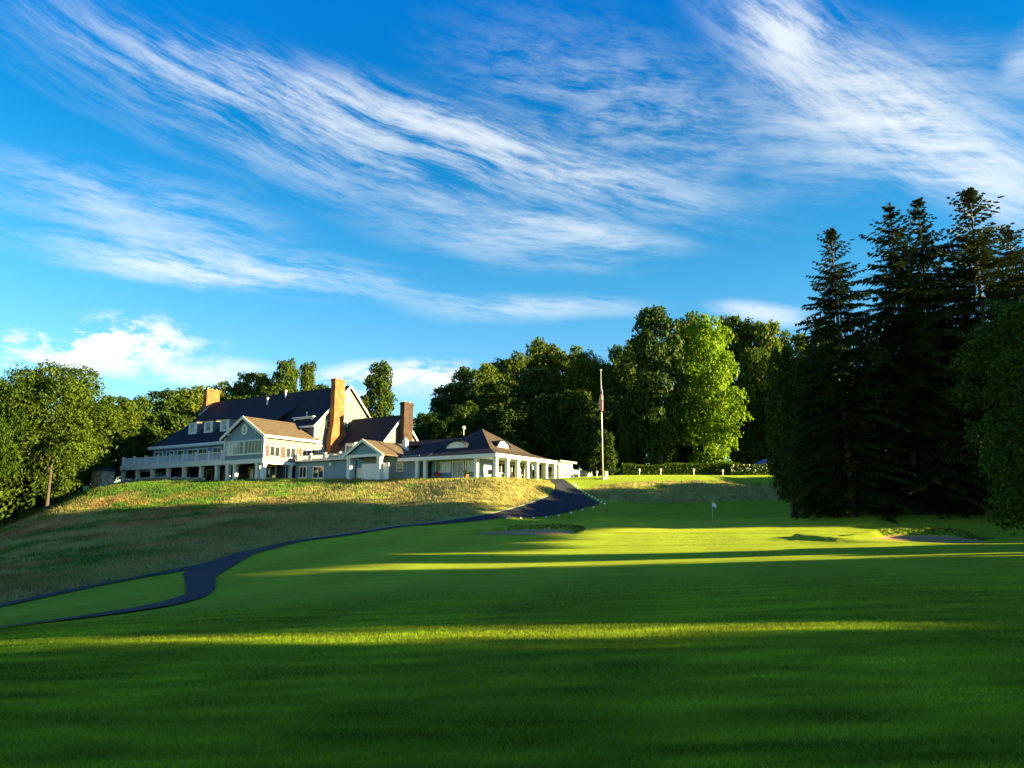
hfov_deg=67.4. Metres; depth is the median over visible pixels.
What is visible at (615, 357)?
broadleaf tree
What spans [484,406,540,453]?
broadleaf tree
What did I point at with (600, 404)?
flag
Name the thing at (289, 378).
broadleaf tree
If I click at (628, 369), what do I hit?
broadleaf tree
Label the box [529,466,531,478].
door
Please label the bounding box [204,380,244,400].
broadleaf tree
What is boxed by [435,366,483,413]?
broadleaf tree
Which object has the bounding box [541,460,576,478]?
shed
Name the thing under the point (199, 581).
fairway path
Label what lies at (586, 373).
maple tree
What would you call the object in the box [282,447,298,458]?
window
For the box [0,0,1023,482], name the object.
sky
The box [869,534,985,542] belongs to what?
bunker sand
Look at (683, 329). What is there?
broadleaf tree
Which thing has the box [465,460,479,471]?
window
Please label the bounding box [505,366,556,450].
broadleaf tree
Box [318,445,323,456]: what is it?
window
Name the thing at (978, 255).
spruce tree
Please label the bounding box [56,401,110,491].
broadleaf tree
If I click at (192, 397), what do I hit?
broadleaf tree
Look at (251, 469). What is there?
window
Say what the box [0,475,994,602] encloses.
meadow grass
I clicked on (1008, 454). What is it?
broadleaf tree
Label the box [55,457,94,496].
broadleaf tree
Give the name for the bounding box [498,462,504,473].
window
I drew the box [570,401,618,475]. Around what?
broadleaf tree
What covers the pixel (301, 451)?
window
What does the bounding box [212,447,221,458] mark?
door
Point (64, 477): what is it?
broadleaf tree
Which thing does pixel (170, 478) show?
stone wall
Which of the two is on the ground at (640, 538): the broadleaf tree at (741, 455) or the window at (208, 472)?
the broadleaf tree at (741, 455)
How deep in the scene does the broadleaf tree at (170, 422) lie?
148.88 m
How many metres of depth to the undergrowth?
117.10 m
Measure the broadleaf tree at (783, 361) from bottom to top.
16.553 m
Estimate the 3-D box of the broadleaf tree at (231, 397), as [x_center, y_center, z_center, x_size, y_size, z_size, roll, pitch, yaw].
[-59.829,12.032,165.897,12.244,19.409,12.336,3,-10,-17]
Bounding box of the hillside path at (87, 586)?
[0,563,201,605]
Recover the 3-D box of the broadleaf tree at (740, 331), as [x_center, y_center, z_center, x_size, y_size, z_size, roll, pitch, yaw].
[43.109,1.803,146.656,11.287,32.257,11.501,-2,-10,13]
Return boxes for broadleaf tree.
[0,465,28,522]
[17,465,52,509]
[26,427,83,507]
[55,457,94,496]
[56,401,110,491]
[79,447,119,485]
[116,421,165,480]
[118,398,156,476]
[133,388,190,422]
[148,410,190,473]
[157,385,219,413]
[176,406,202,425]
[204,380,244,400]
[224,395,250,400]
[230,371,272,398]
[254,385,292,396]
[270,356,299,393]
[298,360,317,391]
[315,383,328,389]
[360,360,397,417]
[413,412,432,440]
[419,385,464,426]
[419,412,462,440]
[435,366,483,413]
[447,400,495,438]
[473,362,506,402]
[477,380,516,434]
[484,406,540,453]
[490,350,537,398]
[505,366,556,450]
[518,393,574,470]
[524,336,561,404]
[548,345,582,397]
[549,388,606,469]
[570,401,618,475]
[586,429,618,475]
[599,363,614,398]
[603,396,622,474]
[604,344,638,402]
[613,335,655,404]
[614,391,648,474]
[626,304,690,464]
[640,409,687,471]
[673,310,715,445]
[676,407,709,463]
[710,314,757,442]
[721,401,762,464]
[731,346,776,472]
[741,319,789,397]
[747,396,777,474]
[764,346,799,517]
[769,402,802,517]
[778,329,809,360]
[778,354,814,508]
[780,427,829,512]
[809,326,849,392]
[946,295,1023,536]
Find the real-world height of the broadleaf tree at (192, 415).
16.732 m
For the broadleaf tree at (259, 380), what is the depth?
177.78 m
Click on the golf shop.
(480, 453)
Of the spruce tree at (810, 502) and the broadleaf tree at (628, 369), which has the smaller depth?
the spruce tree at (810, 502)
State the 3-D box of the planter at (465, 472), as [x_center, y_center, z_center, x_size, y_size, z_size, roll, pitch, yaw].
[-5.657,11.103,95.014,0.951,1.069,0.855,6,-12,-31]
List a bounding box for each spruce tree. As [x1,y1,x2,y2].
[774,226,922,524]
[783,350,844,521]
[831,203,1004,520]
[841,352,907,514]
[870,197,1015,518]
[887,359,941,513]
[896,186,1023,515]
[923,345,993,514]
[955,227,1023,484]
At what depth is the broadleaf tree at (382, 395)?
150.54 m
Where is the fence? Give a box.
[573,470,592,476]
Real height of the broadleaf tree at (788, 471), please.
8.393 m
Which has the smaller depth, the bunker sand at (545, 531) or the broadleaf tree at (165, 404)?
the bunker sand at (545, 531)
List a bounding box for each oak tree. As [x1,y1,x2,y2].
[0,359,131,509]
[0,376,50,493]
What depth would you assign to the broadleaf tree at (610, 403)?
136.97 m
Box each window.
[154,451,162,462]
[166,450,173,461]
[177,450,183,461]
[179,470,190,477]
[204,469,212,479]
[223,468,232,479]
[226,440,243,455]
[243,439,262,454]
[249,467,254,478]
[266,445,282,457]
[266,465,276,477]
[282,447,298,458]
[283,465,287,477]
[299,449,314,459]
[299,466,306,477]
[312,466,323,478]
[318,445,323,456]
[346,444,352,451]
[396,462,403,471]
[435,461,450,472]
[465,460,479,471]
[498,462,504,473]
[520,465,524,475]
[548,467,551,476]
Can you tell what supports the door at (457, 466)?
in the golf shop
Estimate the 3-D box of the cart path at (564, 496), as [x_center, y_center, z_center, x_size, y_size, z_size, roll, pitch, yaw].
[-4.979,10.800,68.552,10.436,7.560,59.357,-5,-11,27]
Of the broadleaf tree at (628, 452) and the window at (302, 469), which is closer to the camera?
the window at (302, 469)
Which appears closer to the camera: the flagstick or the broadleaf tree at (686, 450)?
the flagstick
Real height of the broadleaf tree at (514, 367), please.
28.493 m
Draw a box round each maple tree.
[88,395,143,472]
[559,349,613,470]
[674,311,753,474]
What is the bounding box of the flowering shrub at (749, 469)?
[725,463,767,474]
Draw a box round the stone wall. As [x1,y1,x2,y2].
[114,476,204,483]
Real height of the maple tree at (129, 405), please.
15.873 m
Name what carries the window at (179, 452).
in the clubhouse
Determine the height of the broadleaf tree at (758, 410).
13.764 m
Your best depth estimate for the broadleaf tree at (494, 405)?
149.55 m
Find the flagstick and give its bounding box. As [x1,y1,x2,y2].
[712,502,715,520]
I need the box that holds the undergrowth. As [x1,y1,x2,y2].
[0,427,874,528]
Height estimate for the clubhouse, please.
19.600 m
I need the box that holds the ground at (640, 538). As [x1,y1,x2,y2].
[0,470,1023,767]
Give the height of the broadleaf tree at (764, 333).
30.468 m
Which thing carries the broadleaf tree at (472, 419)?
on the ground at (640, 538)
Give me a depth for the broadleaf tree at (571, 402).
137.86 m
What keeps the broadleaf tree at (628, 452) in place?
on the ground at (640, 538)
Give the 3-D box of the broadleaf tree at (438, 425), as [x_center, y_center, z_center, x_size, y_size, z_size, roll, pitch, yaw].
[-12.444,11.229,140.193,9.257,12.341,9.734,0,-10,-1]
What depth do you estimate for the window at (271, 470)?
110.13 m
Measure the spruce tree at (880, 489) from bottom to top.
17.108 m
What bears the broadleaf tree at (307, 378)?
on the ground at (640, 538)
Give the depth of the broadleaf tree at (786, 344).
152.57 m
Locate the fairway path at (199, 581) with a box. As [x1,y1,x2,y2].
[0,564,227,626]
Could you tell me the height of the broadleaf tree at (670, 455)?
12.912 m
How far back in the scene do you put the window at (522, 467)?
103.23 m
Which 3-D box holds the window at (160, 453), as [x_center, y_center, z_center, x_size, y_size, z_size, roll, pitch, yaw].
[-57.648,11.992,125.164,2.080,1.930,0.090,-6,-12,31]
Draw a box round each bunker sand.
[476,528,574,534]
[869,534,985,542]
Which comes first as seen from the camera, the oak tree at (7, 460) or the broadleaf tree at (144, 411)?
the oak tree at (7, 460)
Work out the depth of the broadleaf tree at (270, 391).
169.04 m
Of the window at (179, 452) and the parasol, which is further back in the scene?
the window at (179, 452)
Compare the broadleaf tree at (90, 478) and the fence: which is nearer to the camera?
the fence
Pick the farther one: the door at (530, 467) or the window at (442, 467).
the door at (530, 467)
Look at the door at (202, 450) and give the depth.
119.28 m
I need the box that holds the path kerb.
[304,496,546,538]
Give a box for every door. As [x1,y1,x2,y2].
[187,449,197,461]
[198,448,207,460]
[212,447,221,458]
[452,460,463,477]
[510,464,514,477]
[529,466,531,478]
[563,467,566,477]
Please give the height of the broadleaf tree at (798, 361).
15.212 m
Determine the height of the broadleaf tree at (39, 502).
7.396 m
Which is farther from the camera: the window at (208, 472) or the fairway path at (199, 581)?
the window at (208, 472)
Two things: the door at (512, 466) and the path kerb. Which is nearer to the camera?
the path kerb
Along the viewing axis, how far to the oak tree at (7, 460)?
96.50 m
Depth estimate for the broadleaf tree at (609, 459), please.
110.81 m
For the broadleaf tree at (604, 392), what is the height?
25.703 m
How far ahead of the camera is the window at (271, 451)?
107.86 m
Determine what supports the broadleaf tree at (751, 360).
on the ground at (640, 538)
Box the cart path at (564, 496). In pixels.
[202,479,598,567]
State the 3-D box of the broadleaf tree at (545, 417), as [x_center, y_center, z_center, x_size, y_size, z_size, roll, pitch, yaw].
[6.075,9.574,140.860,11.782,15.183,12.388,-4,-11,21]
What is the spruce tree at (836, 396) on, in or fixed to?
on the ground at (640, 538)
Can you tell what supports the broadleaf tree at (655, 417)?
on the ground at (640, 538)
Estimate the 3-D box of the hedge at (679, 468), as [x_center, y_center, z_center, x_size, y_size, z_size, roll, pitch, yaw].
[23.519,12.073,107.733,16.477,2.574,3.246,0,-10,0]
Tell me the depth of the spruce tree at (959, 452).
65.84 m
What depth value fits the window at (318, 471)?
108.18 m
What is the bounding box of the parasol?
[754,459,766,464]
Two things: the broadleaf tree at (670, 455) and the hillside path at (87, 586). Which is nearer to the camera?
the hillside path at (87, 586)
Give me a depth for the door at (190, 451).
120.71 m
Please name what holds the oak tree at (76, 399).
on the ground at (640, 538)
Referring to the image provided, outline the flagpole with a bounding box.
[600,369,605,479]
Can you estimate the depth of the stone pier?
113.55 m
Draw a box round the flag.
[598,387,602,411]
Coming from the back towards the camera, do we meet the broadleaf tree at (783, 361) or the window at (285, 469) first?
the window at (285, 469)
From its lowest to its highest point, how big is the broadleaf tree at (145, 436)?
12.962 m
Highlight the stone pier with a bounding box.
[91,468,115,489]
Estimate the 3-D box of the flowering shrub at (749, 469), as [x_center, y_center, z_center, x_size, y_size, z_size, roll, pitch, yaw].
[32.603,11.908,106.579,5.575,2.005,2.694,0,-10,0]
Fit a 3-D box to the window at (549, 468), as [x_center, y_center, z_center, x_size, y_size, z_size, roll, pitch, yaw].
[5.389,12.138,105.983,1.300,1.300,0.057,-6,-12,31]
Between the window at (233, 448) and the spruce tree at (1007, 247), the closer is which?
the spruce tree at (1007, 247)
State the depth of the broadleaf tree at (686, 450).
127.74 m
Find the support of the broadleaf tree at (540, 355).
on the ground at (640, 538)
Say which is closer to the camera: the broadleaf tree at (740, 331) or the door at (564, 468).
the door at (564, 468)
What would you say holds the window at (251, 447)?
in the clubhouse
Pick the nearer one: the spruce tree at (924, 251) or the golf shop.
the spruce tree at (924, 251)
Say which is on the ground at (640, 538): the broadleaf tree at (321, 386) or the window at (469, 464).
the broadleaf tree at (321, 386)
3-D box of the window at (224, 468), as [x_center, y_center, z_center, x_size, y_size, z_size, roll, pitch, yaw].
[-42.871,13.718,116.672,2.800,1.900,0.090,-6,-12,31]
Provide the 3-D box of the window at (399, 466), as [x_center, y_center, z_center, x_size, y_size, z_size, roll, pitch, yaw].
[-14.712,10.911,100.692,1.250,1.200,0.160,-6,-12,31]
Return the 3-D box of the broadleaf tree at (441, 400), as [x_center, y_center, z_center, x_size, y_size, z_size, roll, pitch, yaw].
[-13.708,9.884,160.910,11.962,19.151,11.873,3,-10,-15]
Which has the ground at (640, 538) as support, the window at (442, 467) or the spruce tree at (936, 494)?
the spruce tree at (936, 494)
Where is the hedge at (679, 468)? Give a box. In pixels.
[620,461,739,474]
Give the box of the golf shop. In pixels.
[397,426,557,478]
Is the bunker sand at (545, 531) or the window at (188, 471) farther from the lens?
the window at (188, 471)
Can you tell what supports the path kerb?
on the cart path at (564, 496)
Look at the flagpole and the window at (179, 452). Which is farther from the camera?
the window at (179, 452)
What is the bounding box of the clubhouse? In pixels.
[120,377,431,481]
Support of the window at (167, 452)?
in the clubhouse
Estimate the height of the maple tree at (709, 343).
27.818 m
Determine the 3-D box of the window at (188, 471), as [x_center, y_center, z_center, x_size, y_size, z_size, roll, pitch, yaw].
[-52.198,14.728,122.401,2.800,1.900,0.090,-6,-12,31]
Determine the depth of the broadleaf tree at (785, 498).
70.65 m
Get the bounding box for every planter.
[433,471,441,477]
[463,470,469,477]
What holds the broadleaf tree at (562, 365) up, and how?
on the ground at (640, 538)
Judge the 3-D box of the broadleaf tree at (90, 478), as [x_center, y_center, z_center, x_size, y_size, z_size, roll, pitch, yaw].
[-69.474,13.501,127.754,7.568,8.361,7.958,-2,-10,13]
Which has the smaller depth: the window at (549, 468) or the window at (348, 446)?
the window at (549, 468)
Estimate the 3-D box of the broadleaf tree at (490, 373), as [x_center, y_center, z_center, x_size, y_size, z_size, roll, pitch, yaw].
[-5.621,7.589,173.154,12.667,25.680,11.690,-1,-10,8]
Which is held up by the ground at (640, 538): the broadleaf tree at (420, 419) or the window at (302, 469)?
the broadleaf tree at (420, 419)
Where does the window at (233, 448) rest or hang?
in the clubhouse
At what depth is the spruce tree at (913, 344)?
66.02 m
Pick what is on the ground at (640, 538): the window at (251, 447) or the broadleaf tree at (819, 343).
the broadleaf tree at (819, 343)

